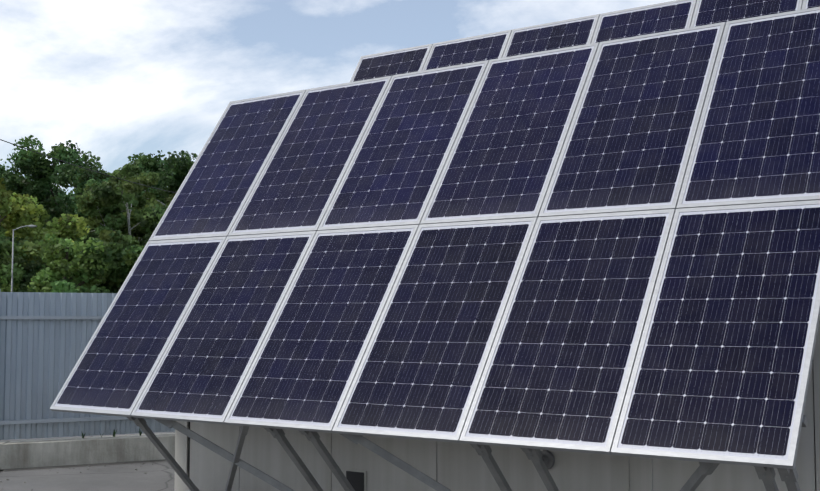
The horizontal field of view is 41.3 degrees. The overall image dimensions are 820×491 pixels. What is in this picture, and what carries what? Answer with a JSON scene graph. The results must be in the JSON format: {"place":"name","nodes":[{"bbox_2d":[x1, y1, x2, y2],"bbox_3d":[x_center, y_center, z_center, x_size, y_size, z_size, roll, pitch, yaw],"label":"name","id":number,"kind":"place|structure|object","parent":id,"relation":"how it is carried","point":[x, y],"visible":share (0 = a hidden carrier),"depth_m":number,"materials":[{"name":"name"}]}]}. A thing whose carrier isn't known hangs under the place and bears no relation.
{"place":"outdoors","nodes":[
{"label":"outdoors","id":0,"kind":"place"},
{"bbox_2d":[0,432,174,490],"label":"yard pavement","id":1,"kind":"structure","parent":0,"point":[158,476],"depth_m":10.95,"materials":[{"name":"concrete"}]},
{"bbox_2d":[0,459,165,471],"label":"plinth dirt strip","id":2,"kind":"object","parent":1,"relation":"on","point":[81,465],"visible":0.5,"depth_m":11.89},
{"bbox_2d":[0,460,171,490],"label":"asphalt grit and leaves","id":3,"kind":"object","parent":1,"relation":"on","point":[81,472],"visible":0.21,"depth_m":11.65,"materials":[{"name":"brown plant"}]},
{"bbox_2d":[0,433,174,468],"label":"concrete barrier","id":4,"kind":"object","parent":1,"relation":"on","point":[61,452],"depth_m":12.01,"materials":[{"name":"concrete"}]},
{"bbox_2d":[0,289,145,424],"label":"fence rail","id":5,"kind":"object","parent":4,"relation":"on","point":[5,422],"depth_m":12.12,"materials":[{"name":"grey metal"}]},
{"bbox_2d":[0,292,174,439],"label":"fence sheets","id":6,"kind":"object","parent":5,"relation":"attached to","point":[39,358],"visible":0.12,"depth_m":12.11,"materials":[{"name":"grey metal"}]},
{"bbox_2d":[81,428,141,437],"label":"plinth weeds","id":7,"kind":"object","parent":4,"relation":"on","point":[114,432],"visible":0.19,"depth_m":12.38,"materials":[{"name":"green plant"}]},
{"bbox_2d":[127,415,807,490],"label":"support frame","id":8,"kind":"object","parent":1,"relation":"on","point":[766,475],"visible":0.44,"depth_m":7.64,"materials":[{"name":"metal"}]},
{"bbox_2d":[50,7,819,468],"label":"solar array","id":9,"kind":"object","parent":8,"relation":"on","point":[608,247],"visible":1,"depth_m":7.65,"materials":[{"name":"glass"},{"name":"silicon"},{"name":"aluminium"}]},
{"bbox_2d":[174,319,819,490],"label":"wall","id":10,"kind":"structure","parent":1,"relation":"on","point":[452,466],"depth_m":7.95,"materials":[{"name":"paint"}]},
{"bbox_2d":[541,450,554,468],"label":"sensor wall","id":11,"kind":"structure","parent":10,"relation":"attached to","point":[548,458],"depth_m":7.41,"materials":[{"name":"grey"}]},
{"bbox_2d":[0,0,674,194],"label":"sky","id":12,"kind":"structure","parent":0,"point":[117,80],"materials":[{"name":"white"}]},
{"label":"ground","id":13,"kind":"structure","parent":0,"visible":0},
{"bbox_2d":[0,221,5,231],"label":"tree","id":14,"kind":"object","parent":13,"relation":"on","point":[2,229],"visible":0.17,"depth_m":67.92,"materials":[{"name":"green plant"}]},
{"bbox_2d":[0,159,29,225],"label":"tree","id":15,"kind":"object","parent":13,"relation":"on","point":[15,172],"visible":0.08,"depth_m":76.95,"materials":[{"name":"green plant"}]},
{"bbox_2d":[0,234,36,291],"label":"shrub","id":16,"kind":"object","parent":13,"relation":"on","point":[19,284],"visible":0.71,"depth_m":52.38,"materials":[{"name":"green plant"}]},
{"bbox_2d":[11,225,36,291],"bbox_3d":[-18.275,2.044,51.462,1.177,6.069,0.145,0,-4,-1],"label":"street lamp","id":17,"kind":"object","parent":13,"relation":"on","point":[31,226],"visible":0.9,"depth_m":51.56,"materials":[{"name":"silver metal"}]},
{"bbox_2d":[4,236,74,280],"bbox_3d":[-19.411,2.430,55.289,6.243,5.842,5.604,0,-4,-4],"label":"shrub","id":18,"kind":"object","parent":13,"relation":"on","point":[32,264],"visible":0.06,"depth_m":53.20,"materials":[{"name":"green plant"}]},
{"bbox_2d":[0,178,89,271],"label":"tree","id":19,"kind":"object","parent":13,"relation":"on","point":[18,210],"visible":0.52,"depth_m":58.08,"materials":[{"name":"green plant"}]},
{"bbox_2d":[3,235,99,289],"bbox_3d":[-19.199,2.420,55.487,4.882,5.864,7.443,-3,-5,35],"label":"shrub","id":20,"kind":"object","parent":13,"relation":"on","point":[34,242],"depth_m":54.81,"materials":[{"name":"green plant"}]},
{"bbox_2d":[0,135,112,228],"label":"tree","id":21,"kind":"object","parent":13,"relation":"on","point":[37,181],"visible":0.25,"depth_m":76.95,"materials":[{"name":"green plant"}]},
{"bbox_2d":[40,193,76,227],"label":"tree","id":22,"kind":"object","parent":13,"relation":"on","point":[68,199],"visible":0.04,"depth_m":88.75,"materials":[{"name":"green plant"}]},
{"bbox_2d":[53,185,76,196],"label":"tree","id":23,"kind":"object","parent":13,"relation":"on","point":[60,191],"depth_m":104.08,"materials":[{"name":"green plant"}]},
{"bbox_2d":[27,233,113,292],"bbox_3d":[-15.998,2.255,49.552,6.646,5.566,4.703,-3,-5,35],"label":"tree","id":24,"kind":"object","parent":13,"relation":"on","point":[67,261],"visible":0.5,"depth_m":48.46,"materials":[{"name":"green plant"}]},
{"bbox_2d":[76,240,144,292],"bbox_3d":[-17.588,2.470,64.140,7.039,6.933,5.760,-3,-5,35],"label":"shrub","id":25,"kind":"object","parent":13,"relation":"on","point":[114,288],"visible":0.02,"depth_m":62.26,"materials":[{"name":"green plant"}]},
{"bbox_2d":[46,150,176,241],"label":"tree","id":26,"kind":"object","parent":13,"relation":"on","point":[66,174],"visible":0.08,"depth_m":75.55,"materials":[{"name":"green plant"}]},
{"bbox_2d":[70,169,162,196],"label":"tree","id":27,"kind":"object","parent":13,"relation":"on","point":[75,191],"visible":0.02,"depth_m":91.30,"materials":[{"name":"green plant"}]},
{"bbox_2d":[89,238,146,292],"bbox_3d":[-16.004,2.600,62.991,6.928,6.522,7.570,-3,-5,35],"label":"shrub","id":28,"kind":"object","parent":13,"relation":"on","point":[120,267],"visible":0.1,"depth_m":60.93,"materials":[{"name":"green plant"}]},
{"bbox_2d":[75,163,165,255],"bbox_3d":[-16.725,0.569,64.249,7.012,10.745,7.397,-1,-4,16],"label":"tree","id":29,"kind":"object","parent":13,"relation":"on","point":[104,205],"visible":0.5,"depth_m":64.25,"materials":[{"name":"green plant"}]},
{"bbox_2d":[142,233,152,244],"bbox_3d":[-11.467,2.711,65.263,7.319,6.615,9.500,-3,-5,35],"label":"tree","id":30,"kind":"object","parent":13,"relation":"on","point":[147,237],"depth_m":62.86,"materials":[{"name":"green plant"}]},
{"bbox_2d":[123,171,175,245],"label":"tree","id":31,"kind":"object","parent":13,"relation":"on","point":[150,179],"visible":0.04,"depth_m":69.27,"materials":[{"name":"green plant"}]},
{"bbox_2d":[149,150,197,206],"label":"tree","id":32,"kind":"object","parent":13,"relation":"on","point":[182,164],"visible":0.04,"depth_m":79.50,"materials":[{"name":"green plant"}]},
{"bbox_3d":[-7.103,1.338,51.032,1.600,7.420,0.280,-3,-5,35],"label":"utility pole","id":33,"kind":"object","parent":13,"relation":"on","visible":0},
{"bbox_2d":[0,139,174,192],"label":"overhead wire","id":34,"kind":"object","parent":33,"relation":"attached to","point":[82,167],"visible":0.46,"depth_m":34.65,"materials":[{"name":"black"}]},
{"bbox_3d":[1.681,-1.118,10.523,6.092,2.354,0.994,-3,-5,35],"label":"array support","id":35,"kind":"object","parent":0,"visible":0},
{"bbox_2d":[350,0,819,81],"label":"solar array","id":36,"kind":"object","parent":35,"relation":"on","point":[650,19],"visible":0.19,"depth_m":10.96,"materials":[{"name":"glass"},{"name":"silicon"},{"name":"aluminium"}]}
]}

